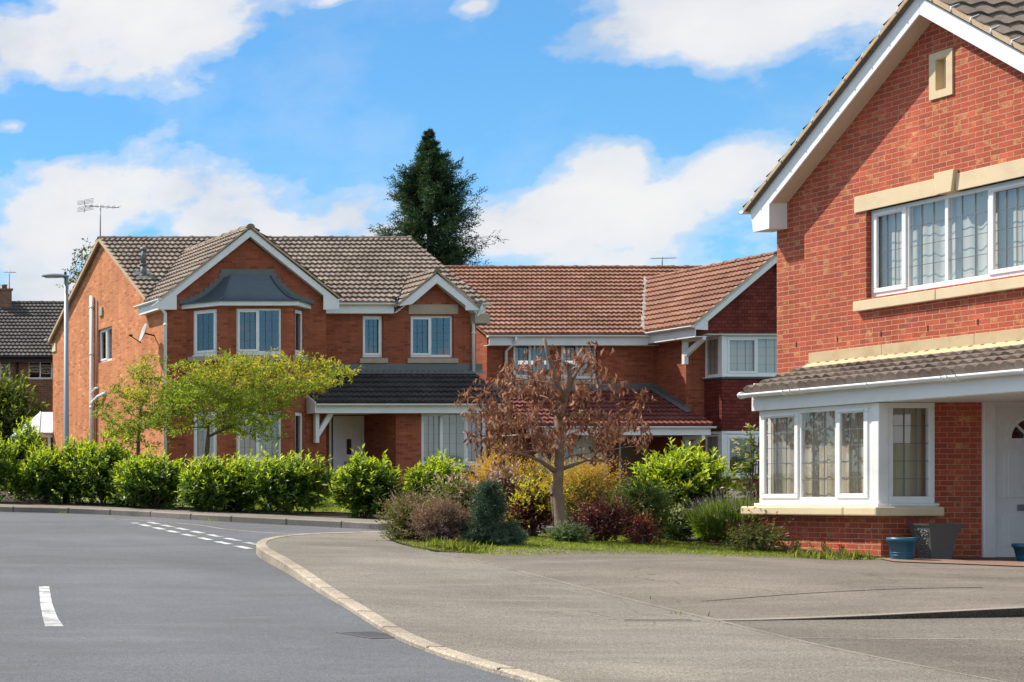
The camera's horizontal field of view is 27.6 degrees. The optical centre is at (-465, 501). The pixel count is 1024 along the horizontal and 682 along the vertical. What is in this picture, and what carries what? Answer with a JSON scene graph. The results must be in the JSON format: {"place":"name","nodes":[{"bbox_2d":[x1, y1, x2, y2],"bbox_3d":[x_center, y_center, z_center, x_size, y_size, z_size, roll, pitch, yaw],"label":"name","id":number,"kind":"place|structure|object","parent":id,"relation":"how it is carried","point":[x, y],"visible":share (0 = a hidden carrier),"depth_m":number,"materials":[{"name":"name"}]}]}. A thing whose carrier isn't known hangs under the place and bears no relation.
{"place":"outdoors","nodes":[
{"label":"outdoors","id":0,"kind":"place"},
{"bbox_2d":[61,496,389,513],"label":"front lawn","id":1,"kind":"structure","parent":0,"point":[86,500],"depth_m":33.69,"materials":[{"name":"green plant"}]},
{"bbox_2d":[0,504,581,526],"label":"footway","id":2,"kind":"structure","parent":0,"point":[253,515],"depth_m":29.54,"materials":[{"name":"concrete"}]},
{"bbox_2d":[0,512,691,681],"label":"road","id":3,"kind":"structure","parent":0,"point":[132,600],"depth_m":13.60,"materials":[{"name":"grey asphalt"}]},
{"bbox_2d":[39,586,62,625],"bbox_3d":[4.913,0.985,14.422,0.149,0.144,3.610,0,0,17],"label":"line marking","id":4,"kind":"object","parent":3,"relation":"on","point":[50,617],"visible":1,"depth_m":14.04,"materials":[{"name":"white paint"}]},
{"bbox_2d":[138,522,255,548],"bbox_3d":[10.964,0.535,25.030,0.512,0.290,6.941,0,0,8],"label":"give way marking","id":5,"kind":"object","parent":3,"relation":"on","point":[202,538],"visible":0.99,"depth_m":24.52,"materials":[{"name":"white paint"}]},
{"bbox_2d":[102,518,302,533],"bbox_3d":[12.073,0.474,27.048,1.184,0.281,5.556,0,0,-26],"label":"channel line marking","id":6,"kind":"object","parent":3,"relation":"on","point":[210,526],"visible":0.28,"depth_m":26.73,"materials":[{"name":"paint"}]},
{"bbox_2d":[0,506,620,533],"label":"kerb","id":7,"kind":"structure","parent":3,"relation":"on","point":[297,522],"depth_m":28.95,"materials":[{"name":"grey concrete"}]},
{"bbox_2d":[336,631,394,638],"bbox_3d":[6.775,1.096,12.168,0.352,0.055,0.384,0,0,-11],"label":"drain grate","id":8,"kind":"object","parent":3,"relation":"on","point":[372,635],"visible":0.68,"depth_m":12.18,"materials":[{"name":"metal"}]},
{"bbox_2d":[256,531,561,681],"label":"kerb","id":9,"kind":"structure","parent":3,"relation":"on","point":[265,552],"depth_m":12.81,"materials":[{"name":"concrete"}]},
{"bbox_2d":[58,511,877,615],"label":"weeds","id":10,"kind":"object","parent":3,"relation":"on","point":[461,546],"visible":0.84,"depth_m":19.10,"materials":[{"name":"green plant"}]},
{"bbox_2d":[434,553,722,621],"bbox_3d":[10.845,0.870,15.968,0.157,0.430,6.639,0,0,13],"label":"path edging","id":11,"kind":"object","parent":3,"relation":"on","point":[649,604],"visible":0.39,"depth_m":15.09,"materials":[{"name":"grey concrete"}]},
{"bbox_2d":[720,621,1006,681],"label":"path edging","id":12,"kind":"object","parent":3,"relation":"on","point":[882,658],"visible":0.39,"depth_m":10.78,"materials":[{"name":"grey concrete"}]},
{"bbox_2d":[718,606,1023,620],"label":"step kerb","id":13,"kind":"structure","parent":3,"relation":"on","point":[874,614],"depth_m":12.98,"materials":[{"name":"grey concrete"}]},
{"bbox_2d":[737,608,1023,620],"bbox_3d":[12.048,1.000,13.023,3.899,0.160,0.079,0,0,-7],"label":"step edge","id":14,"kind":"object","parent":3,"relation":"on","point":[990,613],"visible":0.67,"depth_m":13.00,"materials":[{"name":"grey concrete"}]},
{"bbox_2d":[793,637,1023,639],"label":"tarmac seam","id":15,"kind":"object","parent":3,"relation":"on","point":[899,638],"visible":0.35,"depth_m":11.66,"materials":[{"name":"grey asphalt"}]},
{"bbox_2d":[0,491,729,523],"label":"garden soil","id":16,"kind":"structure","parent":0,"point":[273,512],"depth_m":30.55,"materials":[{"name":"brown soil"}]},
{"bbox_2d":[0,431,24,501],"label":"laurel shrub","id":17,"kind":"object","parent":16,"relation":"on","point":[3,468],"visible":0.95,"depth_m":35.00,"materials":[{"name":"green plant"}]},
{"bbox_2d":[0,415,45,500],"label":"laurel shrub","id":18,"kind":"object","parent":16,"relation":"on","point":[29,431],"visible":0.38,"depth_m":35.62,"materials":[{"name":"green plant"}]},
{"bbox_2d":[7,444,79,503],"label":"laurel shrub","id":19,"kind":"object","parent":16,"relation":"on","point":[35,484],"visible":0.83,"depth_m":34.24,"materials":[{"name":"green plant"}]},
{"bbox_2d":[41,271,69,502],"bbox_3d":[11.986,-2.531,34.600,0.632,5.529,0.240,0,0,0],"label":"street lamp","id":20,"kind":"object","parent":16,"relation":"on","point":[65,276],"visible":0.72,"depth_m":34.56,"materials":[{"name":"grey metal"}]},
{"bbox_2d":[41,428,100,503],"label":"laurel shrub","id":21,"kind":"object","parent":16,"relation":"on","point":[64,482],"visible":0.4,"depth_m":33.91,"materials":[{"name":"green plant"}]},
{"bbox_2d":[59,429,127,504],"bbox_3d":[12.449,-0.697,33.408,1.614,1.827,1.912,0,0,0],"label":"laurel shrub","id":22,"kind":"object","parent":16,"relation":"on","point":[93,463],"visible":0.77,"depth_m":33.17,"materials":[{"name":"green plant"}]},
{"bbox_2d":[102,445,163,507],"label":"laurel shrub","id":23,"kind":"object","parent":16,"relation":"on","point":[112,475],"visible":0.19,"depth_m":32.58,"materials":[{"name":"green plant"}]},
{"bbox_2d":[91,347,178,460],"bbox_3d":[14.140,-1.760,35.267,2.096,3.627,2.431,0,0,20],"label":"garden tree","id":24,"kind":"object","parent":16,"relation":"on","point":[141,393],"visible":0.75,"depth_m":35.01,"materials":[{"name":"green plant"}]},
{"bbox_2d":[110,444,186,508],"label":"laurel shrub","id":25,"kind":"object","parent":16,"relation":"on","point":[162,483],"visible":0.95,"depth_m":31.63,"materials":[{"name":"green plant"}]},
{"bbox_2d":[173,452,250,511],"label":"laurel shrub","id":26,"kind":"object","parent":16,"relation":"on","point":[202,486],"visible":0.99,"depth_m":30.22,"materials":[{"name":"green plant"}]},
{"bbox_2d":[210,447,263,511],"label":"laurel shrub","id":27,"kind":"object","parent":16,"relation":"on","point":[240,504],"visible":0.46,"depth_m":30.41,"materials":[{"name":"green plant"}]},
{"bbox_2d":[136,346,363,461],"bbox_3d":[16.184,-1.679,33.832,5.322,3.589,3.281,0,0,0],"label":"umbrella tree","id":28,"kind":"object","parent":16,"relation":"on","point":[187,391],"visible":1,"depth_m":33.39,"materials":[{"name":"green plant"}]},
{"bbox_2d":[231,443,341,513],"bbox_3d":[14.987,-0.414,29.783,2.131,1.558,1.715,0,0,0],"label":"laurel shrub","id":29,"kind":"object","parent":16,"relation":"on","point":[279,483],"visible":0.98,"depth_m":29.54,"materials":[{"name":"green plant"}]},
{"bbox_2d":[316,443,412,517],"bbox_3d":[15.667,-0.343,28.290,1.644,1.531,1.302,0,0,-23],"label":"laurel shrub","id":30,"kind":"object","parent":16,"relation":"on","point":[359,486],"visible":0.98,"depth_m":28.09,"materials":[{"name":"green plant"}]},
{"bbox_2d":[399,449,468,504],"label":"laurel shrub","id":31,"kind":"object","parent":16,"relation":"on","point":[433,466],"visible":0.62,"depth_m":32.73,"materials":[{"name":"green plant"}]},
{"bbox_2d":[452,429,546,521],"bbox_3d":[16.780,-0.444,26.133,1.423,1.780,1.290,0,0,-37],"label":"golden conifer","id":32,"kind":"object","parent":16,"relation":"on","point":[485,468],"visible":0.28,"depth_m":26.14,"materials":[{"name":"yellow plant"}]},
{"bbox_2d":[506,454,567,510],"bbox_3d":[17.862,-0.326,26.806,1.390,1.623,1.375,0,0,-40],"label":"golden conifer","id":33,"kind":"object","parent":16,"relation":"on","point":[532,473],"visible":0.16,"depth_m":26.67,"materials":[{"name":"yellow plant"}]},
{"bbox_2d":[614,437,743,512],"bbox_3d":[21.689,-0.357,28.426,2.132,1.772,1.760,0,0,0],"label":"laurel shrub","id":34,"kind":"object","parent":16,"relation":"on","point":[687,474],"visible":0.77,"depth_m":28.08,"materials":[{"name":"green plant"}]},
{"bbox_2d":[0,0,902,363],"label":"sky","id":35,"kind":"structure","parent":0,"point":[595,132],"materials":[{"name":"blue"}]},
{"bbox_2d":[250,493,743,511],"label":"grass","id":36,"kind":"structure","parent":0,"point":[332,507],"depth_m":31.27,"materials":[{"name":"green plant"}]},
{"bbox_2d":[387,533,889,560],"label":"lawn","id":37,"kind":"structure","parent":0,"point":[571,545],"depth_m":20.56,"materials":[{"name":"green plant"}]},
{"bbox_2d":[387,535,546,551],"bbox_3d":[13.593,0.569,22.093,1.779,0.159,6.723,0,0,44],"label":"planting bed","id":38,"kind":"object","parent":37,"relation":"on","point":[417,543],"visible":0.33,"depth_m":20.71,"materials":[{"name":"brown soil"}]},
{"bbox_2d":[364,478,440,540],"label":"spiraea shrub","id":39,"kind":"object","parent":38,"relation":"on","point":[399,516],"visible":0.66,"depth_m":21.42,"materials":[{"name":"green plant"}]},
{"bbox_2d":[390,483,474,541],"bbox_3d":[12.649,0.303,20.905,1.181,1.134,0.902,0,0,0],"label":"heather shrub","id":40,"kind":"object","parent":38,"relation":"on","point":[437,519],"visible":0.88,"depth_m":20.82,"materials":[{"name":"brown plant"}]},
{"bbox_2d":[410,462,509,532],"bbox_3d":[14.007,0.011,22.767,1.311,1.280,1.086,0,0,42],"label":"pink shrub","id":41,"kind":"object","parent":38,"relation":"on","point":[468,486],"visible":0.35,"depth_m":22.69,"materials":[{"name":"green plant"}]},
{"bbox_2d":[454,478,530,545],"bbox_3d":[13.119,0.171,20.553,0.923,1.015,0.887,0,0,25],"label":"blue spruce","id":42,"kind":"object","parent":38,"relation":"on","point":[489,507],"visible":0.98,"depth_m":20.45,"materials":[{"name":"grey plant"}]},
{"bbox_2d":[481,444,540,532],"bbox_3d":[14.996,-0.167,23.208,0.880,1.475,0.828,0,0,0],"label":"pink shrub","id":43,"kind":"object","parent":38,"relation":"on","point":[508,484],"visible":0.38,"depth_m":23.13,"materials":[{"name":"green plant"}]},
{"bbox_2d":[502,472,575,536],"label":"barberry shrub","id":44,"kind":"object","parent":38,"relation":"on","point":[532,510],"visible":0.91,"depth_m":22.55,"materials":[{"name":"yellow plant"}]},
{"bbox_2d":[549,486,553,528],"bbox_3d":[15.078,0.213,22.188,0.169,0.897,0.117,0,0,39],"label":"tree stake","id":45,"kind":"object","parent":37,"relation":"on","point":[551,496],"visible":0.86,"depth_m":22.19,"materials":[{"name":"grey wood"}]},
{"bbox_2d":[454,338,657,526],"bbox_3d":[15.029,-0.877,21.968,3.147,3.036,1.780,0,0,0],"label":"dead tree","id":46,"kind":"object","parent":37,"relation":"on","point":[496,421],"visible":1,"depth_m":21.94,"materials":[{"name":"red plant"}]},
{"bbox_2d":[536,511,597,544],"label":"catmint clump","id":47,"kind":"object","parent":37,"relation":"on","point":[570,533],"visible":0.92,"depth_m":21.20,"materials":[{"name":"green plant"}]},
{"bbox_2d":[565,482,647,541],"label":"barberry shrub","id":48,"kind":"object","parent":37,"relation":"on","point":[605,518],"visible":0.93,"depth_m":21.88,"materials":[{"name":"red plant"}]},
{"bbox_2d":[619,509,664,545],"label":"azalea shrub","id":49,"kind":"object","parent":37,"relation":"on","point":[643,530],"visible":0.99,"depth_m":21.35,"materials":[{"name":"red plant"}]},
{"bbox_2d":[602,469,696,543],"bbox_3d":[16.408,0.179,22.232,1.170,1.328,1.209,0,0,25],"label":"juniper shrub","id":50,"kind":"object","parent":37,"relation":"on","point":[659,505],"visible":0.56,"depth_m":22.05,"materials":[{"name":"green plant"}]},
{"bbox_2d":[719,422,767,502],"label":"climbing shrub","id":51,"kind":"object","parent":37,"relation":"on","point":[746,469],"visible":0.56,"depth_m":22.91,"materials":[{"name":"green plant"}]},
{"bbox_2d":[704,506,798,551],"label":"twiggy rose","id":52,"kind":"object","parent":37,"relation":"on","point":[758,540],"visible":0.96,"depth_m":20.54,"materials":[{"name":"green plant"}]},
{"bbox_2d":[655,536,875,555],"bbox_3d":[17.550,0.609,21.760,1.100,0.199,4.680,0,0,0],"label":"planting bed","id":53,"kind":"object","parent":37,"relation":"on","point":[721,543],"visible":0.17,"depth_m":21.54,"materials":[{"name":"brown soil"}]},
{"bbox_2d":[653,495,705,541],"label":"variegated shrub","id":54,"kind":"object","parent":53,"relation":"on","point":[686,532],"visible":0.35,"depth_m":22.51,"materials":[{"name":"green plant"}]},
{"bbox_2d":[682,485,760,542],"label":"lavender","id":55,"kind":"object","parent":53,"relation":"on","point":[712,516],"visible":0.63,"depth_m":21.85,"materials":[{"name":"green plant"}]},
{"bbox_2d":[781,535,800,548],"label":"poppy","id":56,"kind":"object","parent":53,"relation":"on","point":[796,542],"visible":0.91,"depth_m":20.51,"materials":[{"name":"green plant"}]},
{"bbox_2d":[266,532,1015,681],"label":"pavement","id":57,"kind":"structure","parent":0,"point":[522,621],"depth_m":12.32,"materials":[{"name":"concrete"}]},
{"bbox_2d":[581,613,699,620],"bbox_3d":[9.612,1.017,13.077,0.660,0.050,0.520,0,0,0],"label":"manhole cover","id":58,"kind":"object","parent":57,"relation":"on","point":[638,617],"visible":0.79,"depth_m":13.03,"materials":[{"name":"grey metal"}]},
{"bbox_2d":[607,490,756,498],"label":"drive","id":59,"kind":"structure","parent":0,"point":[734,493],"depth_m":39.47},
{"bbox_2d":[437,548,1023,621],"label":"driveway","id":60,"kind":"structure","parent":0,"point":[692,584],"depth_m":15.53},
{"bbox_2d":[708,587,982,600],"bbox_3d":[12.618,0.924,14.519,3.315,0.159,0.094,0,0,-11],"label":"tarmac seam","id":61,"kind":"object","parent":60,"relation":"on","point":[844,591],"visible":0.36,"depth_m":14.54,"materials":[{"name":"grey asphalt"}]},
{"bbox_2d":[906,523,964,558],"bbox_3d":[17.793,0.513,19.100,0.400,0.471,0.400,0,0,9],"label":"planter","id":62,"kind":"object","parent":60,"relation":"on","point":[936,540],"visible":0.99,"depth_m":18.98,"materials":[{"name":"grey ceramic"}]},
{"bbox_2d":[879,558,1023,565],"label":"threshold paving","id":63,"kind":"structure","parent":60,"relation":"on","point":[1002,562],"depth_m":18.49,"materials":[{"name":"grey concrete"}]},
{"bbox_2d":[886,537,917,559],"bbox_3d":[17.240,0.604,18.950,0.303,0.294,0.303,0,0,0],"label":"flower pot","id":64,"kind":"object","parent":63,"relation":"on","point":[904,548],"visible":0.88,"depth_m":18.86,"materials":[{"name":"teal plastic"}]},
{"bbox_2d":[1011,543,1023,560],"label":"flower pot","id":65,"kind":"object","parent":63,"relation":"on","point":[1019,550],"visible":0.9,"depth_m":18.60,"materials":[{"name":"teal plastic"}]},
{"bbox_2d":[807,538,829,551],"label":"poppy","id":66,"kind":"object","parent":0,"point":[824,544],"visible":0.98,"depth_m":20.09,"materials":[{"name":"green plant"}]},
{"bbox_2d":[825,544,847,552],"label":"poppy","id":67,"kind":"object","parent":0,"point":[842,549],"visible":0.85,"depth_m":19.82,"materials":[{"name":"green plant"}]},
{"bbox_2d":[726,616,1023,681],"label":"drive","id":68,"kind":"structure","parent":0,"point":[949,644],"depth_m":11.62,"materials":[{"name":"grey concrete"}]},
{"bbox_3d":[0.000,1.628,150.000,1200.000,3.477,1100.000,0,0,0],"label":"ground","id":69,"kind":"structure","parent":0,"visible":0},
{"bbox_2d":[0,365,52,486],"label":"bush","id":70,"kind":"object","parent":69,"relation":"on","point":[13,409],"visible":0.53,"depth_m":52.08,"materials":[{"name":"green plant"}]},
{"bbox_2d":[0,284,63,490],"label":"brick house","id":71,"kind":"structure","parent":69,"relation":"on","point":[26,327],"depth_m":56.03,"materials":[{"name":"brown brick"}]},
{"bbox_2d":[0,362,9,378],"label":"window","id":72,"kind":"structure","parent":71,"relation":"in","point":[2,364],"depth_m":55.35,"materials":[{"name":"white plastic"}]},
{"bbox_2d":[29,362,52,378],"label":"window","id":73,"kind":"structure","parent":71,"relation":"in","point":[39,377],"depth_m":55.08,"materials":[{"name":"white plastic"}]},
{"bbox_2d":[10,411,53,448],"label":"conservatory","id":74,"kind":"object","parent":69,"relation":"on","point":[43,421],"visible":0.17,"depth_m":49.40,"materials":[{"name":"white plastic"}]},
{"bbox_2d":[58,238,91,295],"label":"thin tree","id":75,"kind":"object","parent":69,"relation":"on","point":[73,278],"visible":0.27,"depth_m":59.86,"materials":[{"name":"green plant"}]},
{"bbox_2d":[45,224,504,493],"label":"brick house","id":76,"kind":"structure","parent":69,"relation":"on","point":[398,318],"depth_m":41.00,"materials":[{"name":"brown brick"}]},
{"bbox_2d":[77,198,119,246],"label":"tv aerial","id":77,"kind":"object","parent":76,"relation":"attached to","point":[100,206],"visible":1,"depth_m":44.45,"materials":[{"name":"metal"}]},
{"bbox_2d":[100,327,111,362],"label":"window","id":78,"kind":"structure","parent":76,"relation":"in","point":[108,331],"depth_m":44.63,"materials":[{"name":"white plastic"}]},
{"bbox_2d":[129,324,154,342],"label":"satellite dish","id":79,"kind":"object","parent":76,"relation":"attached to","point":[143,332],"visible":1,"depth_m":40.69,"materials":[{"name":"white metal"}]},
{"bbox_2d":[187,412,216,466],"bbox_3d":[17.739,-1.664,39.718,0.338,1.492,0.870,0,0,-43],"label":"window","id":80,"kind":"structure","parent":76,"relation":"in","point":[200,435],"depth_m":39.85,"materials":[{"name":"white plastic"}]},
{"bbox_2d":[187,309,221,361],"bbox_3d":[17.674,-4.384,39.657,0.160,1.352,0.870,0,0,-43],"label":"window","id":81,"kind":"structure","parent":76,"relation":"in","point":[199,356],"depth_m":39.64,"materials":[{"name":"white plastic"}]},
{"bbox_2d":[232,309,285,359],"bbox_3d":[18.955,-4.384,39.370,1.430,1.352,0.160,0,0,0],"label":"window","id":82,"kind":"structure","parent":76,"relation":"in","point":[249,351],"depth_m":39.38,"materials":[{"name":"white plastic"}]},
{"bbox_2d":[237,411,283,465],"bbox_3d":[18.955,-1.664,39.459,1.430,1.492,0.338,0,0,0],"label":"window","id":83,"kind":"structure","parent":76,"relation":"in","point":[244,446],"depth_m":39.60,"materials":[{"name":"white plastic"}]},
{"bbox_2d":[293,309,306,361],"bbox_3d":[20.138,-4.384,39.652,0.860,1.352,0.160,0,0,-45],"label":"window","id":84,"kind":"structure","parent":76,"relation":"in","point":[299,312],"depth_m":39.82,"materials":[{"name":"white plastic"}]},
{"bbox_2d":[295,412,305,464],"bbox_3d":[20.138,-1.639,39.652,0.860,1.442,0.160,0,0,-45],"label":"window","id":85,"kind":"structure","parent":76,"relation":"in","point":[299,414],"depth_m":39.82,"materials":[{"name":"white plastic"}]},
{"bbox_2d":[329,416,363,486],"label":"door","id":86,"kind":"structure","parent":76,"relation":"in","point":[345,432],"depth_m":41.39,"materials":[{"name":"white plastic"}]},
{"bbox_2d":[359,316,387,362],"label":"window","id":87,"kind":"structure","parent":76,"relation":"in","point":[361,360],"depth_m":41.10,"materials":[{"name":"white plastic"}]},
{"bbox_2d":[407,316,457,362],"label":"window","id":88,"kind":"structure","parent":76,"relation":"in","point":[409,360],"depth_m":41.10,"materials":[{"name":"white plastic"}]},
{"bbox_2d":[421,413,485,471],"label":"window","id":89,"kind":"structure","parent":76,"relation":"in","point":[441,431],"depth_m":40.18,"materials":[{"name":"white glass"}]},
{"bbox_2d":[367,128,507,265],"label":"conifer tree","id":90,"kind":"object","parent":69,"relation":"on","point":[429,186],"visible":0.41,"depth_m":61.33,"materials":[{"name":"green plant"}]},
{"bbox_2d":[529,444,635,524],"bbox_3d":[17.797,-0.216,25.594,1.809,1.701,1.537,0,0,-45],"label":"golden conifer","id":91,"kind":"object","parent":69,"relation":"on","point":[586,479],"visible":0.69,"depth_m":25.39,"materials":[{"name":"yellow plant"}]},
{"bbox_2d":[444,251,776,490],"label":"brick house","id":92,"kind":"structure","parent":69,"relation":"on","point":[695,349],"depth_m":44.73,"materials":[{"name":"ceramic"}]},
{"bbox_2d":[512,346,551,383],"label":"window","id":93,"kind":"structure","parent":92,"relation":"in","point":[515,348],"depth_m":45.09,"materials":[{"name":"white plastic"}]},
{"bbox_2d":[536,437,606,489],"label":"garage door","id":94,"kind":"structure","parent":92,"relation":"in","point":[585,444],"depth_m":45.03,"materials":[{"name":"white plastic"}]},
{"bbox_2d":[560,346,601,383],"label":"window","id":95,"kind":"structure","parent":92,"relation":"in","point":[585,376],"depth_m":45.07,"materials":[{"name":"white plastic"}]},
{"bbox_2d":[619,437,646,489],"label":"door","id":96,"kind":"structure","parent":92,"relation":"in","point":[628,452],"depth_m":45.03,"materials":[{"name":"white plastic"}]},
{"bbox_2d":[650,256,676,264],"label":"tv aerial","id":97,"kind":"object","parent":92,"relation":"on","point":[662,258],"visible":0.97,"depth_m":48.88,"materials":[{"name":"metal"}]},
{"bbox_2d":[703,337,720,378],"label":"window","id":98,"kind":"structure","parent":92,"relation":"in","point":[711,344],"depth_m":43.45,"materials":[{"name":"white plastic"}]},
{"bbox_2d":[705,434,718,461],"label":"window","id":99,"kind":"structure","parent":92,"relation":"in","point":[712,440],"depth_m":43.47,"materials":[{"name":"white plastic"}]},
{"bbox_2d":[726,434,767,478],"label":"window","id":100,"kind":"structure","parent":92,"relation":"in","point":[728,436],"depth_m":43.04,"materials":[{"name":"white plastic"}]},
{"bbox_2d":[725,336,776,376],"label":"window","id":101,"kind":"structure","parent":92,"relation":"in","point":[746,356],"depth_m":43.16,"materials":[{"name":"white plastic"}]},
{"bbox_2d":[737,0,1023,556],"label":"brick house","id":102,"kind":"structure","parent":69,"relation":"on","point":[886,201],"depth_m":19.61,"materials":[{"name":"red brick"}]},
{"bbox_2d":[768,418,773,493],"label":"window","id":103,"kind":"structure","parent":102,"relation":"in","point":[769,420],"depth_m":21.31,"materials":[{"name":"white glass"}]},
{"bbox_2d":[755,403,870,506],"bbox_3d":[17.446,-0.613,20.460,0.203,1.435,1.820,0,0,0],"label":"window","id":104,"kind":"structure","parent":102,"relation":"in","point":[822,455],"depth_m":20.49,"materials":[{"name":"white plastic"}]},
{"bbox_2d":[888,403,938,505],"bbox_3d":[17.824,-0.613,19.505,0.628,1.435,0.201,0,0,0],"label":"window","id":105,"kind":"structure","parent":102,"relation":"in","point":[911,426],"depth_m":19.58,"materials":[{"name":"white plastic"}]},
{"bbox_2d":[871,178,1023,296],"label":"window","id":106,"kind":"structure","parent":102,"relation":"in","point":[976,234],"depth_m":19.37,"materials":[{"name":"white plastic"}]},
{"bbox_2d":[982,402,1023,556],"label":"door","id":107,"kind":"structure","parent":102,"relation":"in","point":[1002,422],"depth_m":19.51,"materials":[{"name":"white plastic"}]}
]}

